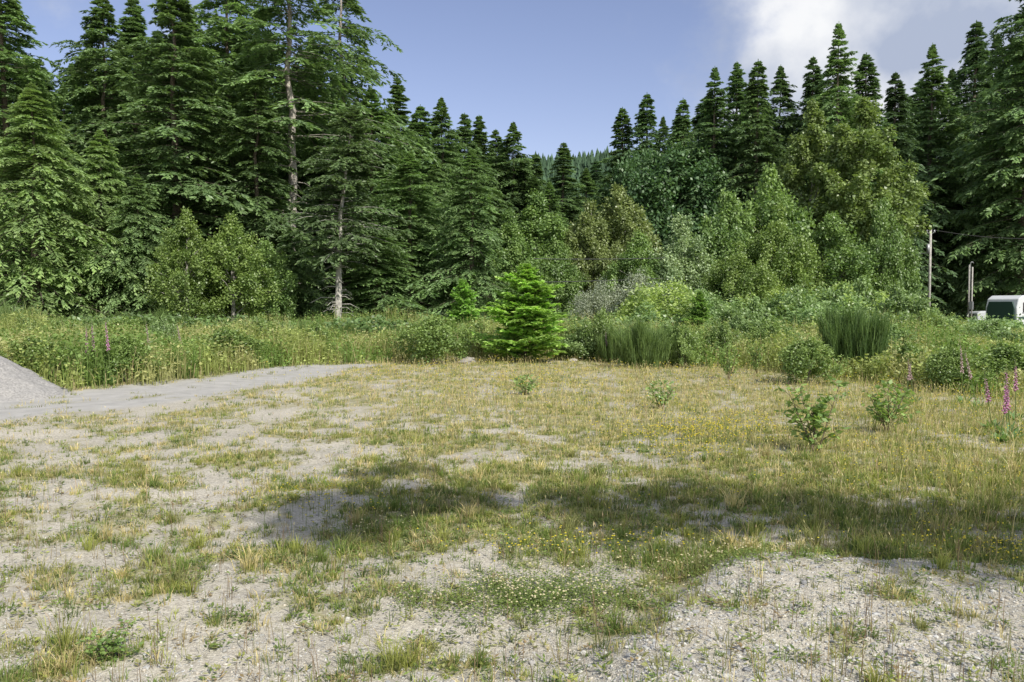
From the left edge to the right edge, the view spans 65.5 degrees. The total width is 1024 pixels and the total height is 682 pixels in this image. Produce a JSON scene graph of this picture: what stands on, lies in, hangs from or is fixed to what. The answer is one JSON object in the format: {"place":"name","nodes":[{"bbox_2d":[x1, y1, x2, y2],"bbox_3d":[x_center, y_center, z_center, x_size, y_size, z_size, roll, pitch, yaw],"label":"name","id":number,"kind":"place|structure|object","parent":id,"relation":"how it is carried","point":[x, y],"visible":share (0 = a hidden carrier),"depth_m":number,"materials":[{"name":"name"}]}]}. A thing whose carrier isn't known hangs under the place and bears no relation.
{"place":"outdoors","nodes":[
{"label":"outdoors","id":0,"kind":"place"},
{"bbox_2d":[0,357,1023,681],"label":"grass","id":1,"kind":"structure","parent":0,"point":[436,503],"depth_m":6.21,"materials":[{"name":"green plant"}]},
{"bbox_2d":[0,354,1023,681],"bbox_3d":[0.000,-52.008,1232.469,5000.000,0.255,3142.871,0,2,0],"label":"ground","id":2,"kind":"structure","parent":0,"point":[120,402],"depth_m":5.47,"materials":[{"name":"grey gravel"}]},
{"bbox_2d":[0,356,69,401],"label":"gravel pile","id":3,"kind":"object","parent":2,"relation":"on","point":[18,382],"visible":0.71,"depth_m":15.12,"materials":[{"name":"grey gravel"}]},
{"bbox_2d":[0,334,81,379],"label":"leafy shrub","id":4,"kind":"object","parent":2,"relation":"on","point":[35,347],"visible":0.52,"depth_m":16.87,"materials":[{"name":"green plant"}]},
{"bbox_2d":[0,0,106,312],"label":"conifer tree","id":5,"kind":"object","parent":2,"relation":"on","point":[11,12],"visible":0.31,"depth_m":45.36,"materials":[{"name":"green plant"}]},
{"bbox_2d":[0,83,157,320],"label":"conifer tree","id":6,"kind":"object","parent":2,"relation":"on","point":[15,146],"visible":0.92,"depth_m":35.27,"materials":[{"name":"green plant"}]},
{"bbox_2d":[3,0,171,313],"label":"conifer tree","id":7,"kind":"object","parent":2,"relation":"on","point":[99,31],"visible":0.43,"depth_m":48.90,"materials":[{"name":"green plant"}]},
{"bbox_2d":[29,129,164,324],"bbox_3d":[-19.631,-4.569,38.853,7.718,11.457,7.998,-1,3,-22],"label":"conifer tree","id":8,"kind":"object","parent":2,"relation":"on","point":[104,193],"visible":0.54,"depth_m":38.00,"materials":[{"name":"green plant"}]},
{"bbox_2d":[75,619,143,661],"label":"broadleaf sapling","id":9,"kind":"object","parent":2,"relation":"on","point":[109,640],"visible":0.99,"depth_m":3.82,"materials":[{"name":"green plant"}]},
{"bbox_2d":[63,174,183,321],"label":"conifer tree","id":10,"kind":"object","parent":2,"relation":"on","point":[132,219],"visible":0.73,"depth_m":37.20,"materials":[{"name":"green plant"}]},
{"bbox_2d":[85,333,170,381],"bbox_3d":[-8.531,0.432,17.920,1.756,1.266,1.629,-1,3,-16],"label":"leafy shrub","id":11,"kind":"object","parent":2,"relation":"on","point":[121,352],"visible":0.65,"depth_m":17.61,"materials":[{"name":"green plant"}]},
{"bbox_2d":[70,0,196,275],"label":"conifer tree","id":12,"kind":"object","parent":2,"relation":"on","point":[132,26],"visible":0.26,"depth_m":51.73,"materials":[{"name":"green plant"}]},
{"bbox_2d":[58,0,284,307],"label":"conifer tree","id":13,"kind":"object","parent":2,"relation":"on","point":[181,156],"visible":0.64,"depth_m":42.81,"materials":[{"name":"green plant"}]},
{"bbox_2d":[138,206,222,321],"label":"broadleaf tree","id":14,"kind":"object","parent":2,"relation":"on","point":[174,261],"visible":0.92,"depth_m":34.42,"materials":[{"name":"green plant"}]},
{"bbox_2d":[146,236,256,319],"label":"broadleaf tree","id":15,"kind":"object","parent":2,"relation":"on","point":[211,289],"visible":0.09,"depth_m":36.56,"materials":[{"name":"green plant"}]},
{"bbox_2d":[182,325,267,367],"bbox_3d":[-8.134,0.234,22.119,2.281,1.361,2.460,-2,3,-42],"label":"leafy shrub","id":16,"kind":"object","parent":2,"relation":"on","point":[239,338],"visible":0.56,"depth_m":21.73,"materials":[{"name":"green plant"}]},
{"bbox_2d":[140,0,329,305],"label":"conifer tree","id":17,"kind":"object","parent":2,"relation":"on","point":[228,35],"visible":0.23,"depth_m":48.52,"materials":[{"name":"green plant"}]},
{"bbox_2d":[188,210,283,322],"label":"broadleaf tree","id":18,"kind":"object","parent":2,"relation":"on","point":[244,267],"visible":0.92,"depth_m":35.42,"materials":[{"name":"green plant"}]},
{"bbox_2d":[229,237,299,324],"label":"broadleaf tree","id":19,"kind":"object","parent":2,"relation":"on","point":[286,302],"visible":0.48,"depth_m":37.63,"materials":[{"name":"green plant"}]},
{"bbox_2d":[194,68,354,314],"bbox_3d":[-13.976,-7.299,44.295,10.918,15.266,8.223,-1,3,-27],"label":"conifer tree","id":20,"kind":"object","parent":2,"relation":"on","point":[261,211],"visible":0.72,"depth_m":43.33,"materials":[{"name":"green plant"}]},
{"bbox_2d":[166,0,426,298],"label":"conifer tree","id":21,"kind":"object","parent":2,"relation":"on","point":[268,75],"visible":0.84,"depth_m":45.33,"materials":[{"name":"green plant"}]},
{"bbox_2d":[9,308,593,336],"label":"undergrowth","id":22,"kind":"object","parent":2,"relation":"on","point":[384,322],"visible":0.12,"depth_m":31.29,"materials":[{"name":"green plant"}]},
{"bbox_2d":[262,227,343,322],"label":"conifer tree","id":23,"kind":"object","parent":2,"relation":"on","point":[301,308],"visible":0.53,"depth_m":39.62,"materials":[{"name":"green plant"}]},
{"bbox_2d":[259,36,373,312],"bbox_3d":[-14.157,-10.825,55.230,11.824,20.831,10.762,0,2,-1],"label":"conifer tree","id":24,"kind":"object","parent":2,"relation":"on","point":[303,178],"visible":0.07,"depth_m":54.43,"materials":[{"name":"green plant"}]},
{"bbox_2d":[266,105,415,317],"bbox_3d":[-8.051,-5.449,38.011,6.898,11.509,7.089,-1,3,-11],"label":"conifer tree","id":25,"kind":"object","parent":2,"relation":"on","point":[339,235],"visible":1,"depth_m":37.50,"materials":[{"name":"green plant"}]},
{"bbox_2d":[252,0,441,312],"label":"conifer tree","id":26,"kind":"object","parent":2,"relation":"on","point":[350,30],"visible":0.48,"depth_m":51.15,"materials":[{"name":"green plant"}]},
{"bbox_2d":[297,222,430,319],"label":"conifer tree","id":27,"kind":"object","parent":2,"relation":"on","point":[382,270],"visible":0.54,"depth_m":40.17,"materials":[{"name":"green plant"}]},
{"bbox_2d":[298,89,451,316],"bbox_3d":[-9.201,-8.376,52.125,11.104,16.055,12.200,2,3,32],"label":"conifer tree","id":28,"kind":"object","parent":2,"relation":"on","point":[377,111],"visible":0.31,"depth_m":51.03,"materials":[{"name":"green plant"}]},
{"bbox_2d":[355,78,424,292],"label":"conifer tree","id":29,"kind":"object","parent":2,"relation":"on","point":[397,95],"visible":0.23,"depth_m":59.00,"materials":[{"name":"green plant"}]},
{"bbox_2d":[342,151,489,317],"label":"conifer tree","id":30,"kind":"object","parent":2,"relation":"on","point":[406,168],"visible":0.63,"depth_m":43.32,"materials":[{"name":"green plant"}]},
{"bbox_2d":[390,313,484,363],"bbox_3d":[-2.169,0.007,23.700,2.627,1.699,2.437,-2,3,-36],"label":"leafy shrub","id":31,"kind":"object","parent":2,"relation":"on","point":[427,332],"visible":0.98,"depth_m":23.14,"materials":[{"name":"green plant"}]},
{"bbox_2d":[387,156,491,314],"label":"conifer tree","id":32,"kind":"object","parent":2,"relation":"on","point":[437,173],"visible":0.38,"depth_m":49.23,"materials":[{"name":"green plant"}]},
{"bbox_2d":[399,104,483,308],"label":"conifer tree","id":33,"kind":"object","parent":2,"relation":"on","point":[424,129],"visible":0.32,"depth_m":61.02,"materials":[{"name":"green plant"}]},
{"bbox_2d":[415,96,499,311],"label":"conifer tree","id":34,"kind":"object","parent":2,"relation":"on","point":[437,121],"visible":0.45,"depth_m":65.00,"materials":[{"name":"green plant"}]},
{"bbox_2d":[442,279,483,326],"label":"young conifer","id":35,"kind":"object","parent":2,"relation":"on","point":[463,309],"visible":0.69,"depth_m":32.70,"materials":[{"name":"green plant"}]},
{"bbox_2d":[449,113,505,300],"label":"conifer tree","id":36,"kind":"object","parent":2,"relation":"on","point":[466,134],"visible":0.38,"depth_m":68.88,"materials":[{"name":"green plant"}]},
{"bbox_2d":[405,149,551,319],"bbox_3d":[-2.497,-4.902,41.589,8.684,10.369,6.541,1,3,29],"label":"conifer tree","id":37,"kind":"object","parent":2,"relation":"on","point":[466,233],"visible":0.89,"depth_m":41.25,"materials":[{"name":"green plant"}]},
{"bbox_2d":[467,116,513,312],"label":"conifer tree","id":38,"kind":"object","parent":2,"relation":"on","point":[481,138],"visible":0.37,"depth_m":71.14,"materials":[{"name":"green plant"}]},
{"bbox_2d":[0,301,1023,400],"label":"weeds","id":39,"kind":"object","parent":2,"relation":"on","point":[298,350],"visible":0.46,"depth_m":21.12,"materials":[{"name":"green plant"}]},
{"bbox_2d":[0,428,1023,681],"bbox_3d":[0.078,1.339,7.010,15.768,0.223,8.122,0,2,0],"label":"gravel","id":40,"kind":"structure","parent":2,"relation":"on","point":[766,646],"depth_m":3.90,"materials":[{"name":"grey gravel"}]},
{"bbox_2d":[484,208,540,316],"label":"broadleaf tree","id":41,"kind":"object","parent":2,"relation":"on","point":[513,245],"visible":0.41,"depth_m":44.37,"materials":[{"name":"green plant"}]},
{"bbox_2d":[482,122,548,243],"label":"conifer tree","id":42,"kind":"object","parent":2,"relation":"on","point":[512,139],"visible":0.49,"depth_m":74.76,"materials":[{"name":"green plant"}]},
{"bbox_2d":[471,263,569,361],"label":"young conifer","id":43,"kind":"object","parent":2,"relation":"on","point":[521,318],"visible":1,"depth_m":23.72,"materials":[{"name":"green plant"}]},
{"bbox_2d":[515,188,580,309],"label":"broadleaf tree","id":44,"kind":"object","parent":2,"relation":"on","point":[538,223],"visible":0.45,"depth_m":46.10,"materials":[{"name":"green plant"}]},
{"bbox_2d":[534,237,589,317],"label":"broadleaf tree","id":45,"kind":"object","parent":2,"relation":"on","point":[556,270],"visible":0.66,"depth_m":45.05,"materials":[{"name":"green plant"}]},
{"bbox_2d":[287,509,839,636],"bbox_3d":[0.079,1.384,5.095,3.954,0.257,2.110,1,3,12],"label":"clover","id":46,"kind":"object","parent":2,"relation":"on","point":[541,594],"visible":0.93,"depth_m":4.64,"materials":[{"name":"green plant"}]},
{"bbox_2d":[546,142,585,242],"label":"conifer tree","id":47,"kind":"object","parent":2,"relation":"on","point":[561,185],"visible":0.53,"depth_m":103.73,"materials":[{"name":"green plant"}]},
{"bbox_2d":[557,324,597,360],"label":"leafy shrub","id":48,"kind":"object","parent":2,"relation":"on","point":[574,343],"visible":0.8,"depth_m":24.67,"materials":[{"name":"green plant"}]},
{"bbox_2d":[561,167,600,223],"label":"conifer tree","id":49,"kind":"object","parent":2,"relation":"on","point":[588,181],"visible":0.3,"depth_m":108.78,"materials":[{"name":"green plant"}]},
{"bbox_2d":[559,200,625,301],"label":"broadleaf tree","id":50,"kind":"object","parent":2,"relation":"on","point":[594,245],"visible":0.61,"depth_m":46.94,"materials":[{"name":"green plant"}]},
{"bbox_2d":[564,275,620,319],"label":"leafy shrub","id":51,"kind":"object","parent":2,"relation":"on","point":[585,304],"visible":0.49,"depth_m":36.52,"materials":[{"name":"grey plant"}]},
{"bbox_2d":[580,306,620,360],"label":"leafy shrub","id":52,"kind":"object","parent":2,"relation":"on","point":[600,320],"visible":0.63,"depth_m":24.52,"materials":[{"name":"green plant"}]},
{"bbox_2d":[596,324,629,362],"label":"broom bush","id":53,"kind":"object","parent":2,"relation":"on","point":[608,352],"visible":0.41,"depth_m":23.80,"materials":[{"name":"green plant"}]},
{"bbox_2d":[596,107,634,234],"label":"conifer tree","id":54,"kind":"object","parent":2,"relation":"on","point":[622,120],"visible":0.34,"depth_m":75.03,"materials":[{"name":"green plant"}]},
{"bbox_2d":[211,354,1023,570],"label":"wildflowers","id":55,"kind":"object","parent":2,"relation":"on","point":[764,433],"visible":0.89,"depth_m":8.81,"materials":[{"name":"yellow plant"}]},
{"bbox_2d":[583,181,662,277],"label":"broadleaf tree","id":56,"kind":"object","parent":2,"relation":"on","point":[618,217],"visible":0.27,"depth_m":48.94,"materials":[{"name":"green plant"}]},
{"bbox_2d":[599,229,663,302],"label":"broadleaf tree","id":57,"kind":"object","parent":2,"relation":"on","point":[640,246],"visible":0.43,"depth_m":43.38,"materials":[{"name":"green plant"}]},
{"bbox_2d":[602,147,671,251],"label":"broadleaf tree","id":58,"kind":"object","parent":2,"relation":"on","point":[626,169],"visible":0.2,"depth_m":64.15,"materials":[{"name":"green plant"}]},
{"bbox_2d":[590,266,683,324],"bbox_3d":[5.770,-1.519,35.991,4.370,3.866,4.506,-1,3,-14],"label":"leafy shrub","id":59,"kind":"object","parent":2,"relation":"on","point":[636,278],"visible":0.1,"depth_m":35.69,"materials":[{"name":"green plant"}]},
{"bbox_2d":[610,313,671,368],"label":"broom bush","id":60,"kind":"object","parent":2,"relation":"on","point":[639,344],"visible":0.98,"depth_m":21.66,"materials":[{"name":"green plant"}]},
{"bbox_2d":[622,94,665,164],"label":"conifer tree","id":61,"kind":"object","parent":2,"relation":"on","point":[644,118],"visible":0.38,"depth_m":72.83,"materials":[{"name":"green plant"}]},
{"bbox_2d":[661,98,697,154],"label":"conifer tree","id":62,"kind":"object","parent":2,"relation":"on","point":[681,123],"visible":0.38,"depth_m":70.99,"materials":[{"name":"green plant"}]},
{"bbox_2d":[650,212,716,298],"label":"broadleaf tree","id":63,"kind":"object","parent":2,"relation":"on","point":[683,268],"visible":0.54,"depth_m":42.13,"materials":[{"name":"green plant"}]},
{"bbox_2d":[624,142,744,281],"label":"broadleaf tree","id":64,"kind":"object","parent":2,"relation":"on","point":[662,191],"visible":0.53,"depth_m":57.66,"materials":[{"name":"green plant"}]},
{"bbox_2d":[668,324,705,366],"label":"leafy shrub","id":65,"kind":"object","parent":2,"relation":"on","point":[689,353],"visible":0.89,"depth_m":22.39,"materials":[{"name":"green plant"}]},
{"bbox_2d":[681,291,713,328],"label":"young conifer","id":66,"kind":"object","parent":2,"relation":"on","point":[701,307],"visible":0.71,"depth_m":29.82,"materials":[{"name":"green plant"}]},
{"bbox_2d":[671,66,754,279],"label":"conifer tree","id":67,"kind":"object","parent":2,"relation":"on","point":[708,123],"visible":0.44,"depth_m":58.89,"materials":[{"name":"green plant"}]},
{"bbox_2d":[702,321,741,355],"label":"leafy shrub","id":68,"kind":"object","parent":2,"relation":"on","point":[724,328],"visible":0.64,"depth_m":23.95,"materials":[{"name":"green plant"}]},
{"bbox_2d":[686,188,763,301],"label":"broadleaf tree","id":69,"kind":"object","parent":2,"relation":"on","point":[719,237],"visible":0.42,"depth_m":43.12,"materials":[{"name":"green plant"}]},
{"bbox_2d":[716,62,763,201],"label":"conifer tree","id":70,"kind":"object","parent":2,"relation":"on","point":[735,89],"visible":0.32,"depth_m":60.91,"materials":[{"name":"green plant"}]},
{"bbox_2d":[696,239,784,307],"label":"broadleaf tree","id":71,"kind":"object","parent":2,"relation":"on","point":[734,281],"visible":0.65,"depth_m":39.23,"materials":[{"name":"green plant"}]},
{"bbox_2d":[710,295,785,327],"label":"leafy shrub","id":72,"kind":"object","parent":2,"relation":"on","point":[753,309],"visible":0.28,"depth_m":30.74,"materials":[{"name":"green plant"}]},
{"bbox_2d":[713,59,787,279],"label":"conifer tree","id":73,"kind":"object","parent":2,"relation":"on","point":[752,101],"visible":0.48,"depth_m":56.98,"materials":[{"name":"green plant"}]},
{"bbox_2d":[727,163,817,284],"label":"broadleaf tree","id":74,"kind":"object","parent":2,"relation":"on","point":[770,195],"visible":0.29,"depth_m":44.95,"materials":[{"name":"green plant"}]},
{"bbox_2d":[750,65,808,188],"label":"conifer tree","id":75,"kind":"object","parent":2,"relation":"on","point":[782,86],"visible":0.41,"depth_m":62.71,"materials":[{"name":"green plant"}]},
{"bbox_2d":[738,201,828,298],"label":"broadleaf tree","id":76,"kind":"object","parent":2,"relation":"on","point":[778,259],"visible":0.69,"depth_m":40.89,"materials":[{"name":"green plant"}]},
{"bbox_2d":[762,284,835,327],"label":"leafy shrub","id":77,"kind":"object","parent":2,"relation":"on","point":[800,295],"visible":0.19,"depth_m":32.21,"materials":[{"name":"green plant"}]},
{"bbox_2d":[774,56,833,201],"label":"conifer tree","id":78,"kind":"object","parent":2,"relation":"on","point":[810,82],"visible":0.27,"depth_m":61.07,"materials":[{"name":"green plant"}]},
{"bbox_2d":[762,99,855,273],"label":"broadleaf tree","id":79,"kind":"object","parent":2,"relation":"on","point":[813,138],"visible":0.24,"depth_m":51.14,"materials":[{"name":"green plant"}]},
{"bbox_2d":[773,376,851,451],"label":"broadleaf sapling","id":80,"kind":"object","parent":2,"relation":"on","point":[817,413],"visible":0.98,"depth_m":9.02,"materials":[{"name":"green plant"}]},
{"bbox_2d":[776,336,851,383],"bbox_3d":[6.730,0.481,17.620,1.620,1.258,1.503,1,3,29],"label":"leafy shrub","id":81,"kind":"object","parent":2,"relation":"on","point":[807,354],"visible":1,"depth_m":17.48,"materials":[{"name":"green plant"}]},
{"bbox_2d":[606,273,1023,333],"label":"brambles","id":82,"kind":"object","parent":2,"relation":"on","point":[645,305],"visible":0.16,"depth_m":31.95,"materials":[{"name":"green plant"}]},
{"bbox_2d":[788,210,882,295],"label":"broadleaf tree","id":83,"kind":"object","parent":2,"relation":"on","point":[851,260],"visible":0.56,"depth_m":41.95,"materials":[{"name":"green plant"}]},
{"bbox_2d":[785,23,885,292],"bbox_3d":[22.497,-11.337,55.905,8.769,21.690,9.635,2,3,31],"label":"conifer tree","id":84,"kind":"object","parent":2,"relation":"on","point":[836,117],"visible":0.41,"depth_m":55.04,"materials":[{"name":"green plant"}]},
{"bbox_2d":[812,274,884,312],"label":"leafy shrub","id":85,"kind":"object","parent":2,"relation":"on","point":[860,289],"visible":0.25,"depth_m":33.72,"materials":[{"name":"green plant"}]},
{"bbox_2d":[813,297,894,376],"bbox_3d":[8.426,-0.068,19.498,1.843,2.136,1.922,-2,3,-38],"label":"broom bush","id":86,"kind":"object","parent":2,"relation":"on","point":[841,334],"visible":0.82,"depth_m":19.23,"materials":[{"name":"leaves"},{"name":"green twigs"},{"name":"bark"}]},
{"bbox_2d":[794,96,932,291],"bbox_3d":[20.677,-7.403,47.504,7.709,14.514,7.695,2,3,31],"label":"broadleaf tree","id":87,"kind":"object","parent":2,"relation":"on","point":[856,166],"visible":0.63,"depth_m":46.55,"materials":[{"name":"green plant"}]},
{"bbox_2d":[841,52,921,256],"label":"conifer tree","id":88,"kind":"object","parent":2,"relation":"on","point":[873,86],"visible":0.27,"depth_m":56.91,"materials":[{"name":"green plant"}]},
{"bbox_2d":[854,193,924,296],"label":"broadleaf tree","id":89,"kind":"object","parent":2,"relation":"on","point":[885,245],"visible":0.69,"depth_m":43.05,"materials":[{"name":"green plant"}]},
{"bbox_2d":[861,379,920,432],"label":"broadleaf sapling","id":90,"kind":"object","parent":2,"relation":"on","point":[882,413],"visible":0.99,"depth_m":10.60,"materials":[{"name":"green plant"}]},
{"bbox_2d":[870,340,936,380],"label":"leafy shrub","id":91,"kind":"object","parent":2,"relation":"on","point":[908,347],"visible":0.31,"depth_m":18.02,"materials":[{"name":"green plant"}]},
{"bbox_2d":[862,280,948,321],"bbox_3d":[14.727,-0.811,29.967,3.240,3.001,3.428,1,3,31],"label":"leafy shrub","id":92,"kind":"object","parent":2,"relation":"on","point":[898,301],"visible":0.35,"depth_m":29.59,"materials":[{"name":"green plant"}]},
{"bbox_2d":[880,72,957,305],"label":"conifer tree","id":93,"kind":"object","parent":2,"relation":"on","point":[894,97],"visible":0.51,"depth_m":58.88,"materials":[{"name":"green plant"}]},
{"bbox_2d":[886,43,991,317],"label":"conifer tree","id":94,"kind":"object","parent":2,"relation":"on","point":[928,135],"visible":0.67,"depth_m":68.14,"materials":[{"name":"green plant"}]},
{"bbox_2d":[922,346,998,391],"bbox_3d":[9.004,0.605,16.031,1.368,1.082,1.269,1,3,27],"label":"leafy shrub","id":95,"kind":"object","parent":2,"relation":"on","point":[951,360],"visible":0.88,"depth_m":15.89,"materials":[{"name":"green plant"}]},
{"bbox_2d":[910,20,1019,317],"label":"conifer tree","id":96,"kind":"object","parent":2,"relation":"on","point":[972,86],"visible":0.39,"depth_m":70.78,"materials":[{"name":"green plant"}]},
{"bbox_2d":[927,0,1023,310],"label":"conifer tree","id":97,"kind":"object","parent":2,"relation":"on","point":[1013,176],"visible":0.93,"depth_m":61.62,"materials":[{"name":"green plant"}]},
{"bbox_2d":[931,102,1023,319],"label":"conifer tree","id":98,"kind":"object","parent":2,"relation":"on","point":[983,271],"visible":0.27,"depth_m":65.18,"materials":[{"name":"green plant"}]},
{"bbox_2d":[962,317,1023,342],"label":"leafy shrub","id":99,"kind":"object","parent":2,"relation":"on","point":[1004,332],"visible":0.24,"depth_m":26.59,"materials":[{"name":"green plant"}]},
{"bbox_2d":[965,339,1023,379],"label":"leafy shrub","id":100,"kind":"object","parent":2,"relation":"on","point":[1006,351],"visible":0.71,"depth_m":16.75,"materials":[{"name":"green plant"}]},
{"bbox_2d":[986,295,1023,324],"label":"camper trailer","id":101,"kind":"object","parent":2,"relation":"on","point":[1002,307],"visible":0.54,"depth_m":44.94,"materials":[{"name":"white paint"}]},
{"bbox_2d":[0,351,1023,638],"bbox_3d":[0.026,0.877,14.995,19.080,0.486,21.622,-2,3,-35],"label":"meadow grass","id":102,"kind":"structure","parent":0,"point":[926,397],"depth_m":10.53,"materials":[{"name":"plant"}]},
{"bbox_2d":[2,0,1023,159],"label":"sky","id":103,"kind":"structure","parent":0,"point":[562,71],"materials":[{"name":"blue"}]},
{"bbox_3d":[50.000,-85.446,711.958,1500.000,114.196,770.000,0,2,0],"label":"hill","id":104,"kind":"structure","parent":0,"visible":0},
{"bbox_2d":[494,145,665,210],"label":"forest","id":105,"kind":"object","parent":104,"relation":"on","point":[580,163],"visible":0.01,"depth_m":613.54,"materials":[{"name":"green plant"}]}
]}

